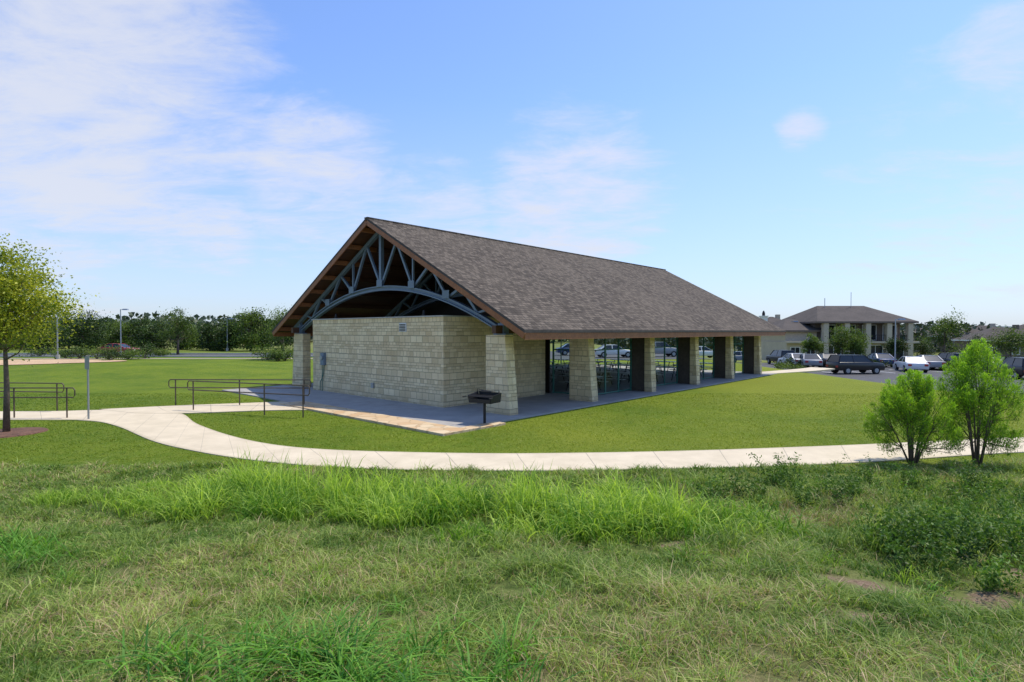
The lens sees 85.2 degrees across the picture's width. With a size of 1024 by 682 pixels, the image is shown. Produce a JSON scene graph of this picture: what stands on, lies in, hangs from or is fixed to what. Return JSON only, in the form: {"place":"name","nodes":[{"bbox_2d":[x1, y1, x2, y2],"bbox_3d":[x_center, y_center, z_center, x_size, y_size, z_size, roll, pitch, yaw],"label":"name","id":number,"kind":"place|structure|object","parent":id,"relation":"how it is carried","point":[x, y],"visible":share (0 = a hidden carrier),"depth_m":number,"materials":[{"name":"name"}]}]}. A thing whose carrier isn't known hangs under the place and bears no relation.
{"place":"outdoors","nodes":[
{"label":"outdoors","id":0,"kind":"place"},
{"bbox_2d":[0,354,312,355],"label":"street","id":1,"kind":"structure","parent":0,"point":[161,355],"depth_m":69.14,"materials":[{"name":"asphalt"}]},
{"bbox_2d":[98,343,138,354],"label":"parked car","id":2,"kind":"object","parent":1,"relation":"on","point":[117,344],"visible":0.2,"depth_m":70.27,"materials":[{"name":"red paint"}]},
{"bbox_2d":[0,358,312,358],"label":"sidewalk","id":3,"kind":"structure","parent":0,"point":[141,358],"depth_m":61.43,"materials":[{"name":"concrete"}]},
{"bbox_2d":[99,401,306,413],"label":"concrete path","id":4,"kind":"structure","parent":0,"point":[229,407],"depth_m":21.54,"materials":[{"name":"concrete"}]},
{"bbox_2d":[168,379,310,404],"bbox_3d":[-11.047,2.083,22.585,5.907,1.071,0.047,0,1,2],"label":"handrail","id":5,"kind":"object","parent":4,"relation":"on","point":[175,387],"visible":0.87,"depth_m":22.56,"materials":[{"name":"metal"}]},
{"bbox_2d":[1,445,1021,606],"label":"tall grass","id":6,"kind":"structure","parent":0,"point":[615,509],"depth_m":8.52,"materials":[{"name":"plant"}]},
{"bbox_2d":[0,455,1023,681],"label":"meadow grass","id":7,"kind":"structure","parent":0,"point":[130,541],"depth_m":5.52,"materials":[{"name":"plant"}]},
{"bbox_2d":[0,340,1023,681],"bbox_3d":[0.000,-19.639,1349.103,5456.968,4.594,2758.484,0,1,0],"label":"ground","id":8,"kind":"structure","parent":0,"point":[146,378],"depth_m":14.93,"materials":[{"name":"green plant"}]},
{"bbox_2d":[0,427,48,437],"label":"mulch ring","id":9,"kind":"object","parent":8,"relation":"on","point":[17,432],"visible":0.89,"depth_m":16.45,"materials":[{"name":"soil"}]},
{"bbox_2d":[0,233,110,431],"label":"elm tree","id":10,"kind":"object","parent":9,"relation":"on","point":[36,308],"visible":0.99,"depth_m":16.27,"materials":[{"name":"green plant"}]},
{"bbox_2d":[0,382,63,410],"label":"handrail","id":11,"kind":"object","parent":8,"relation":"on","point":[56,391],"visible":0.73,"depth_m":21.03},
{"bbox_2d":[22,345,55,355],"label":"shrub","id":12,"kind":"object","parent":8,"relation":"on","point":[42,352],"visible":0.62,"depth_m":65.38,"materials":[{"name":"green plant"}]},
{"bbox_2d":[14,321,71,349],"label":"oak tree","id":13,"kind":"object","parent":8,"relation":"on","point":[50,344],"visible":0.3,"depth_m":92.08,"materials":[{"name":"green plant"}]},
{"bbox_2d":[55,294,59,358],"bbox_3d":[-48.580,-1.496,59.983,1.146,7.160,0.397,0,1,0],"label":"street lamp","id":14,"kind":"object","parent":8,"relation":"on","point":[57,356],"visible":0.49,"depth_m":59.95,"materials":[{"name":"metal"}]},
{"bbox_2d":[0,359,126,364],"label":"planting bed","id":15,"kind":"object","parent":8,"relation":"on","point":[33,361],"visible":0.96,"depth_m":54.59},
{"bbox_2d":[97,349,130,359],"bbox_3d":[-41.715,1.492,57.766,3.649,1.200,2.943,0,1,20],"label":"shrub","id":16,"kind":"object","parent":15,"relation":"on","point":[111,354],"visible":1,"depth_m":57.87,"materials":[{"name":"green plant"}]},
{"bbox_2d":[49,349,82,357],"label":"shrub","id":17,"kind":"object","parent":8,"relation":"on","point":[53,353],"visible":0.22,"depth_m":63.61,"materials":[{"name":"green plant"}]},
{"bbox_2d":[45,308,93,348],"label":"oak tree","id":18,"kind":"object","parent":8,"relation":"on","point":[74,317],"visible":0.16,"depth_m":97.59,"materials":[{"name":"green plant"}]},
{"bbox_2d":[54,346,99,358],"bbox_3d":[-48.005,1.277,61.732,3.921,1.493,3.413,0,1,-17],"label":"shrub","id":19,"kind":"object","parent":8,"relation":"on","point":[74,353],"visible":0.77,"depth_m":61.43,"materials":[{"name":"green plant"}]},
{"bbox_2d":[53,309,117,350],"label":"oak tree","id":20,"kind":"object","parent":8,"relation":"on","point":[81,331],"visible":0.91,"depth_m":87.57,"materials":[{"name":"green plant"}]},
{"bbox_2d":[76,310,115,348],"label":"oak tree","id":21,"kind":"object","parent":8,"relation":"on","point":[102,319],"visible":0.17,"depth_m":99.81,"materials":[{"name":"green plant"}]},
{"bbox_2d":[76,343,123,358],"bbox_3d":[-45.421,1.123,61.426,4.075,1.806,4.281,1,1,38],"label":"shrub","id":22,"kind":"object","parent":8,"relation":"on","point":[97,350],"visible":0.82,"depth_m":61.02,"materials":[{"name":"green plant"}]},
{"bbox_2d":[91,314,143,347],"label":"oak tree","id":23,"kind":"object","parent":8,"relation":"on","point":[124,331],"visible":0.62,"depth_m":96.77,"materials":[{"name":"green plant"}]},
{"bbox_2d":[119,309,128,354],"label":"street lamp","id":24,"kind":"object","parent":8,"relation":"on","point":[120,330],"visible":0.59,"depth_m":69.93,"materials":[{"name":"metal"}]},
{"bbox_2d":[116,346,147,359],"bbox_3d":[-41.162,1.305,60.113,4.021,1.490,3.122,1,1,28],"label":"shrub","id":25,"kind":"object","parent":8,"relation":"on","point":[134,353],"visible":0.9,"depth_m":59.89,"materials":[{"name":"green plant"}]},
{"bbox_2d":[111,312,154,346],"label":"oak tree","id":26,"kind":"object","parent":8,"relation":"on","point":[141,323],"visible":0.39,"depth_m":99.08,"materials":[{"name":"green plant"}]},
{"bbox_2d":[123,343,159,357],"bbox_3d":[-40.924,1.107,61.949,3.249,1.820,3.471,1,1,30],"label":"shrub","id":27,"kind":"object","parent":8,"relation":"on","point":[149,348],"visible":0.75,"depth_m":61.97,"materials":[{"name":"green plant"}]},
{"bbox_2d":[128,321,172,349],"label":"oak tree","id":28,"kind":"object","parent":8,"relation":"on","point":[150,331],"visible":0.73,"depth_m":90.56,"materials":[{"name":"green plant"}]},
{"bbox_2d":[0,356,312,356],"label":"kerb","id":29,"kind":"structure","parent":8,"relation":"on","point":[150,356],"depth_m":65.54,"materials":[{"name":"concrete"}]},
{"bbox_2d":[1,353,312,353],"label":"kerb","id":30,"kind":"structure","parent":8,"relation":"on","point":[180,353],"depth_m":74.19,"materials":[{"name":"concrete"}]},
{"bbox_2d":[145,348,171,356],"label":"shrub","id":31,"kind":"object","parent":8,"relation":"on","point":[164,352],"visible":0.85,"depth_m":65.90,"materials":[{"name":"green plant"}]},
{"bbox_2d":[147,306,199,354],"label":"oak tree","id":32,"kind":"object","parent":8,"relation":"on","point":[179,322],"visible":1,"depth_m":71.57,"materials":[{"name":"green plant"}]},
{"bbox_2d":[166,323,204,349],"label":"oak tree","id":33,"kind":"object","parent":8,"relation":"on","point":[186,346],"visible":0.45,"depth_m":91.59,"materials":[{"name":"green plant"}]},
{"bbox_2d":[189,315,224,350],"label":"oak tree","id":34,"kind":"object","parent":8,"relation":"on","point":[205,330],"visible":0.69,"depth_m":87.75,"materials":[{"name":"green plant"}]},
{"bbox_2d":[203,313,246,350],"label":"oak tree","id":35,"kind":"object","parent":8,"relation":"on","point":[222,345],"visible":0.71,"depth_m":86.01,"materials":[{"name":"green plant"}]},
{"bbox_2d":[226,318,233,350],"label":"street lamp","id":36,"kind":"object","parent":8,"relation":"on","point":[227,348],"visible":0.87,"depth_m":84.97,"materials":[{"name":"metal"}]},
{"bbox_2d":[221,307,274,350],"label":"oak tree","id":37,"kind":"object","parent":8,"relation":"on","point":[248,339],"visible":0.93,"depth_m":85.12,"materials":[{"name":"green plant"}]},
{"bbox_2d":[187,380,309,417],"bbox_3d":[-9.711,2.086,20.320,5.730,1.140,0.048,0,1,20],"label":"handrail","id":38,"kind":"object","parent":8,"relation":"on","point":[264,393],"visible":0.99,"depth_m":20.04,"materials":[{"name":"metal"}]},
{"bbox_2d":[241,307,281,350],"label":"oak tree","id":39,"kind":"object","parent":8,"relation":"on","point":[262,340],"visible":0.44,"depth_m":86.98,"materials":[{"name":"green plant"}]},
{"bbox_2d":[248,343,292,360],"bbox_3d":[-24.923,1.161,57.872,4.753,1.835,3.194,0,1,10],"label":"shrub","id":40,"kind":"object","parent":8,"relation":"on","point":[264,351],"visible":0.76,"depth_m":57.85,"materials":[{"name":"green plant"}]},
{"bbox_2d":[259,306,292,352],"bbox_3d":[-25.009,-1.034,59.963,6.437,6.142,4.837,0,1,27],"label":"oak tree","id":41,"kind":"object","parent":8,"relation":"on","point":[274,323],"visible":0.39,"depth_m":59.30,"materials":[{"name":"green plant"}]},
{"bbox_2d":[259,351,292,360],"bbox_3d":[-23.824,1.525,56.280,3.265,1.152,3.033,0,1,0],"label":"shrub","id":42,"kind":"object","parent":8,"relation":"on","point":[275,358],"visible":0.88,"depth_m":55.67,"materials":[{"name":"green plant"}]},
{"bbox_2d":[268,347,293,360],"bbox_3d":[-23.089,1.353,56.942,3.387,1.483,3.878,0,1,-18],"label":"shrub","id":43,"kind":"object","parent":8,"relation":"on","point":[287,352],"visible":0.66,"depth_m":56.62,"materials":[{"name":"green plant"}]},
{"bbox_2d":[269,318,293,347],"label":"oak tree","id":44,"kind":"object","parent":8,"relation":"on","point":[289,342],"visible":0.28,"depth_m":98.42,"materials":[{"name":"green plant"}]},
{"bbox_2d":[0,518,1000,681],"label":"broadleaf grass","id":45,"kind":"structure","parent":8,"relation":"on","point":[402,675],"depth_m":3.63,"materials":[{"name":"plant"}]},
{"bbox_2d":[222,217,785,435],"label":"picnic pavilion","id":46,"kind":"structure","parent":8,"relation":"on","point":[415,328],"depth_m":25.41,"materials":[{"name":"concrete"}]},
{"bbox_2d":[462,389,500,422],"bbox_3d":[-0.928,2.130,17.730,1.074,1.140,0.750,1,1,34],"label":"park grill","id":47,"kind":"object","parent":46,"relation":"on","point":[484,397],"visible":0.96,"depth_m":17.77,"materials":[{"name":"black metal"}]},
{"bbox_2d":[550,364,566,374],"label":"picnic table","id":48,"kind":"object","parent":46,"relation":"on","point":[556,366],"visible":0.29,"depth_m":36.32,"materials":[{"name":"black metal"}]},
{"bbox_2d":[550,368,568,382],"bbox_3d":[3.140,2.029,32.295,1.900,0.772,1.620,1,1,42],"label":"picnic table","id":49,"kind":"object","parent":46,"relation":"on","point":[561,374],"visible":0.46,"depth_m":32.31,"materials":[{"name":"black metal"}]},
{"bbox_2d":[551,359,568,368],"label":"picnic table","id":50,"kind":"object","parent":46,"relation":"on","point":[563,361],"visible":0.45,"depth_m":43.68,"materials":[{"name":"black metal"}]},
{"bbox_2d":[558,374,607,390],"bbox_3d":[3.567,2.104,27.856,1.900,0.772,1.620,1,1,42],"label":"picnic table","id":51,"kind":"object","parent":46,"relation":"on","point":[598,382],"visible":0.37,"depth_m":27.77,"materials":[{"name":"black metal"}]},
{"bbox_2d":[596,367,611,379],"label":"picnic table","id":52,"kind":"object","parent":46,"relation":"on","point":[600,370],"visible":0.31,"depth_m":33.96,"materials":[{"name":"black metal"}]},
{"bbox_2d":[595,361,615,370],"bbox_3d":[6.674,1.878,41.242,1.900,0.772,1.620,1,1,42],"label":"picnic table","id":53,"kind":"object","parent":46,"relation":"on","point":[606,363],"visible":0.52,"depth_m":41.02,"materials":[{"name":"black metal"}]},
{"bbox_2d":[598,371,629,387],"bbox_3d":[5.583,2.067,30.076,1.900,0.772,1.620,1,1,42],"label":"picnic table","id":54,"kind":"object","parent":46,"relation":"on","point":[611,377],"visible":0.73,"depth_m":29.90,"materials":[{"name":"black metal"}]},
{"bbox_2d":[602,364,629,375],"bbox_3d":[7.174,1.954,36.736,1.900,0.772,1.620,1,1,42],"label":"picnic table","id":55,"kind":"object","parent":46,"relation":"on","point":[609,369],"visible":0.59,"depth_m":36.69,"materials":[{"name":"black metal"}]},
{"bbox_2d":[607,359,629,368],"bbox_3d":[8.691,1.840,43.462,1.900,0.772,1.620,1,1,42],"label":"picnic table","id":56,"kind":"object","parent":46,"relation":"on","point":[627,363],"visible":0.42,"depth_m":43.59,"materials":[{"name":"black metal"}]},
{"bbox_2d":[621,369,663,382],"bbox_3d":[7.600,2.029,32.297,1.900,0.772,1.620,1,1,42],"label":"picnic table","id":57,"kind":"object","parent":46,"relation":"on","point":[656,374],"visible":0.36,"depth_m":32.25,"materials":[{"name":"black metal"}]},
{"bbox_2d":[550,336,743,394],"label":"window frames","id":58,"kind":"structure","parent":46,"relation":"in","point":[561,341],"depth_m":27.82,"materials":[{"name":"metal"}]},
{"bbox_2d":[655,366,675,379],"bbox_3d":[9.617,1.992,34.518,1.900,0.772,1.620,1,1,42],"label":"picnic table","id":59,"kind":"object","parent":46,"relation":"on","point":[662,371],"visible":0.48,"depth_m":34.20,"materials":[{"name":"black metal"}]},
{"bbox_2d":[655,361,675,370],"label":"picnic table","id":60,"kind":"object","parent":46,"relation":"on","point":[658,364],"visible":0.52,"depth_m":40.89,"materials":[{"name":"black metal"}]},
{"bbox_2d":[699,362,712,373],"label":"picnic table","id":61,"kind":"object","parent":46,"relation":"on","point":[701,367],"visible":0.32,"depth_m":38.76,"materials":[{"name":"black metal"}]},
{"bbox_2d":[12,311,1005,351],"bbox_3d":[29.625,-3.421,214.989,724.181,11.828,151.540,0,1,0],"label":"distant treeline","id":62,"kind":"object","parent":8,"relation":"on","point":[625,342],"visible":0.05,"depth_m":146.44,"materials":[{"name":"plant"}]},
{"bbox_2d":[759,311,768,320],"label":"chimney tower","id":63,"kind":"structure","parent":8,"relation":"on","point":[763,316],"depth_m":119.34,"materials":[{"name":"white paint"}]},
{"bbox_2d":[768,314,780,323],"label":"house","id":64,"kind":"structure","parent":8,"relation":"on","point":[771,320],"depth_m":122.67,"materials":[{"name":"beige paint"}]},
{"bbox_2d":[772,361,793,368],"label":"shrub","id":65,"kind":"object","parent":8,"relation":"on","point":[780,365],"visible":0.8,"depth_m":51.89,"materials":[{"name":"green plant"}]},
{"bbox_2d":[779,363,803,369],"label":"shrub","id":66,"kind":"object","parent":8,"relation":"on","point":[791,367],"visible":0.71,"depth_m":49.73,"materials":[{"name":"green plant"}]},
{"bbox_2d":[783,357,807,367],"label":"shrub","id":67,"kind":"object","parent":8,"relation":"on","point":[788,360],"visible":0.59,"depth_m":59.75,"materials":[{"name":"green plant"}]},
{"bbox_2d":[800,332,827,353],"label":"oak tree","id":68,"kind":"object","parent":8,"relation":"on","point":[812,344],"visible":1,"depth_m":65.92,"materials":[{"name":"green plant"}]},
{"bbox_2d":[761,298,919,360],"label":"clubhouse building","id":69,"kind":"structure","parent":8,"relation":"on","point":[876,324],"depth_m":80.93,"materials":[{"name":"beige paint"}]},
{"bbox_2d":[823,324,858,354],"bbox_3d":[38.093,0.388,63.995,4.182,5.020,4.738,1,1,43],"label":"oak tree","id":70,"kind":"object","parent":8,"relation":"on","point":[838,341],"visible":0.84,"depth_m":63.67,"materials":[{"name":"green plant"}]},
{"bbox_2d":[669,451,1023,592],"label":"weeds","id":71,"kind":"object","parent":8,"relation":"on","point":[930,524],"visible":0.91,"depth_m":7.19,"materials":[{"name":"green plant"}]},
{"bbox_2d":[841,328,871,354],"bbox_3d":[38.599,0.693,62.066,3.917,4.431,3.692,0,1,0],"label":"oak tree","id":72,"kind":"object","parent":8,"relation":"on","point":[854,345],"visible":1,"depth_m":61.69,"materials":[{"name":"green plant"}]},
{"bbox_2d":[869,356,893,366],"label":"shrub","id":73,"kind":"object","parent":8,"relation":"on","point":[882,361],"visible":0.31,"depth_m":59.21,"materials":[{"name":"green plant"}]},
{"bbox_2d":[879,336,910,357],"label":"oak tree","id":74,"kind":"object","parent":8,"relation":"on","point":[899,346],"visible":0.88,"depth_m":67.63,"materials":[{"name":"green plant"}]},
{"bbox_2d":[860,368,970,464],"bbox_3d":[8.933,1.717,12.547,1.993,2.240,2.137,0,1,0],"label":"willow sapling","id":75,"kind":"object","parent":8,"relation":"on","point":[913,414],"visible":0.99,"depth_m":12.37,"materials":[{"name":"green plant"}]},
{"bbox_2d":[901,326,946,351],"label":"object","id":76,"kind":"structure","parent":8,"relation":"on","point":[929,341],"depth_m":150.06,"materials":[{"name":"green plant"}]},
{"bbox_2d":[913,333,936,355],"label":"oak tree","id":77,"kind":"object","parent":8,"relation":"on","point":[921,348],"visible":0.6,"depth_m":83.55,"materials":[{"name":"green plant"}]},
{"bbox_2d":[917,305,969,352],"bbox_3d":[48.536,-0.557,62.550,5.308,6.916,5.618,0,1,0],"label":"oak tree","id":78,"kind":"object","parent":8,"relation":"on","point":[944,328],"visible":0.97,"depth_m":61.66,"materials":[{"name":"green plant"}]},
{"bbox_2d":[942,323,995,350],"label":"house","id":79,"kind":"structure","parent":8,"relation":"on","point":[984,327],"depth_m":144.91,"materials":[{"name":"beige paint"}]},
{"bbox_2d":[958,334,995,354],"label":"oak tree","id":80,"kind":"object","parent":8,"relation":"on","point":[975,338],"visible":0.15,"depth_m":87.59,"materials":[{"name":"green plant"}]},
{"bbox_2d":[935,337,1023,464],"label":"willow sapling","id":81,"kind":"object","parent":8,"relation":"on","point":[971,399],"visible":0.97,"depth_m":12.27,"materials":[{"name":"green plant"}]},
{"bbox_2d":[978,326,1023,356],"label":"oak tree","id":82,"kind":"object","parent":8,"relation":"on","point":[1015,340],"visible":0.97,"depth_m":59.92,"materials":[{"name":"green plant"}]},
{"bbox_2d":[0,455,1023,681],"bbox_3d":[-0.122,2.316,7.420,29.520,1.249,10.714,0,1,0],"label":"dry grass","id":83,"kind":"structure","parent":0,"point":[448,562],"depth_m":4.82,"materials":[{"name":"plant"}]},
{"bbox_2d":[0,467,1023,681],"bbox_3d":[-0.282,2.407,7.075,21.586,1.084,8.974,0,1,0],"label":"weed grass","id":84,"kind":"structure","parent":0,"point":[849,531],"depth_m":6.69,"materials":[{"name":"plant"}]},
{"bbox_2d":[0,410,1023,470],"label":"concrete path","id":85,"kind":"structure","parent":0,"point":[179,430],"depth_m":13.51,"materials":[{"name":"concrete"}]},
{"bbox_2d":[0,387,75,417],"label":"handrail","id":86,"kind":"object","parent":85,"relation":"on","point":[14,388],"visible":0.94,"depth_m":19.26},
{"bbox_2d":[85,357,89,418],"bbox_3d":[-14.444,1.604,18.977,0.150,2.150,0.074,0,1,0],"label":"sign post","id":87,"kind":"object","parent":85,"relation":"on","point":[87,368],"visible":1,"depth_m":18.96,"materials":[{"name":"metal"}]},
{"bbox_2d":[0,393,1023,470],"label":"lawn grass","id":88,"kind":"structure","parent":0,"point":[477,447],"depth_m":17.24,"materials":[{"name":"plant"}]},
{"bbox_2d":[0,0,1023,325],"label":"sky","id":89,"kind":"structure","parent":0,"point":[205,157],"materials":[{"name":"blue"}]},
{"bbox_2d":[550,351,712,359],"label":"parking lot","id":90,"kind":"structure","parent":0,"point":[558,356],"depth_m":63.84,"materials":[{"name":"asphalt"}]},
{"bbox_2d":[555,343,568,354],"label":"parked car","id":91,"kind":"object","parent":90,"relation":"on","point":[565,346],"visible":0.44,"depth_m":69.05,"materials":[{"name":"blue paint"}]},
{"bbox_2d":[595,345,629,357],"bbox_3d":[11.700,1.147,64.028,4.630,1.452,1.850,0,1,-6],"label":"parked car","id":92,"kind":"object","parent":90,"relation":"on","point":[624,353],"visible":0.66,"depth_m":63.22,"materials":[{"name":"white paint"}]},
{"bbox_2d":[655,342,675,356],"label":"parked suv","id":93,"kind":"object","parent":90,"relation":"on","point":[669,351],"visible":0.32,"depth_m":65.25,"materials":[{"name":"silver metal"}]},
{"bbox_2d":[699,346,712,357],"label":"parked car","id":94,"kind":"object","parent":90,"relation":"on","point":[708,352],"visible":0.26,"depth_m":67.23,"materials":[{"name":"white paint"}]},
{"bbox_2d":[762,367,834,373],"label":"concrete path","id":95,"kind":"structure","parent":0,"point":[808,369],"depth_m":42.50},
{"bbox_2d":[736,362,1023,392],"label":"parking lot","id":96,"kind":"structure","parent":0,"point":[880,377],"depth_m":49.96,"materials":[{"name":"asphalt"}]},
{"bbox_2d":[735,351,741,362],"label":"parked car","id":97,"kind":"object","parent":96,"relation":"on","point":[738,355],"visible":0.12,"depth_m":71.13,"materials":[{"name":"silver metal"}]},
{"bbox_2d":[766,350,794,363],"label":"parked suv","id":98,"kind":"object","parent":96,"relation":"on","point":[774,355],"visible":0.46,"depth_m":65.31,"materials":[{"name":"black paint"}]},
{"bbox_2d":[778,353,808,366],"bbox_3d":[31.399,2.086,62.039,1.850,1.452,4.630,0,1,4],"label":"parked car","id":99,"kind":"object","parent":96,"relation":"on","point":[794,356],"visible":0.52,"depth_m":60.99,"materials":[{"name":"white paint"}]},
{"bbox_2d":[800,354,822,367],"bbox_3d":[31.933,2.114,60.040,1.850,1.452,4.630,0,1,16],"label":"parked car","id":100,"kind":"object","parent":96,"relation":"on","point":[813,360],"visible":0.73,"depth_m":58.30,"materials":[{"name":"silver metal"}]},
{"bbox_2d":[818,353,836,366],"bbox_3d":[34.960,2.087,62.039,1.850,1.452,4.630,0,1,10],"label":"parked car","id":101,"kind":"object","parent":96,"relation":"on","point":[824,357],"visible":0.21,"depth_m":60.83,"materials":[{"name":"silver paint"}]},
{"bbox_2d":[826,355,884,373],"bbox_3d":[31.444,2.122,51.043,4.630,1.740,1.850,0,1,-7],"label":"parked suv","id":102,"kind":"object","parent":96,"relation":"on","point":[846,364],"visible":0.97,"depth_m":50.25,"materials":[{"name":"black paint"}]},
{"bbox_2d":[867,353,896,366],"bbox_3d":[40.775,2.088,62.039,1.850,1.452,4.630,0,1,10],"label":"parked car","id":103,"kind":"object","parent":96,"relation":"on","point":[883,356],"visible":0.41,"depth_m":60.58,"materials":[{"name":"silver paint"}]},
{"bbox_2d":[893,318,905,368],"bbox_3d":[40.290,0.338,58.014,1.146,5.360,0.397,0,1,0],"label":"street lamp","id":104,"kind":"object","parent":96,"relation":"on","point":[895,341],"visible":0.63,"depth_m":57.95,"materials":[{"name":"metal"}]},
{"bbox_2d":[894,356,928,372],"bbox_3d":[38.678,2.216,54.041,1.850,1.452,4.630,0,1,21],"label":"parked car","id":105,"kind":"object","parent":96,"relation":"on","point":[905,363],"visible":0.95,"depth_m":52.65,"materials":[{"name":"white paint"}]},
{"bbox_2d":[917,355,945,369],"bbox_3d":[42.364,2.165,57.040,1.850,1.452,4.630,0,1,16],"label":"parked car","id":106,"kind":"object","parent":96,"relation":"on","point":[935,361],"visible":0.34,"depth_m":55.32,"materials":[{"name":"silver metal"}]},
{"bbox_2d":[930,353,967,370],"bbox_3d":[44.051,2.038,56.038,1.850,1.740,4.630,0,1,10],"label":"parked suv","id":107,"kind":"object","parent":96,"relation":"on","point":[945,357],"visible":0.27,"depth_m":54.97,"materials":[{"name":"black paint"}]},
{"bbox_2d":[992,357,1023,378],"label":"parked suv","id":108,"kind":"object","parent":96,"relation":"on","point":[1016,364],"visible":0.56,"depth_m":45.15,"materials":[{"name":"black paint"}]},
{"bbox_2d":[951,325,1023,356],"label":"house","id":109,"kind":"structure","parent":0,"point":[986,333],"depth_m":113.67,"materials":[{"name":"grey paint"}]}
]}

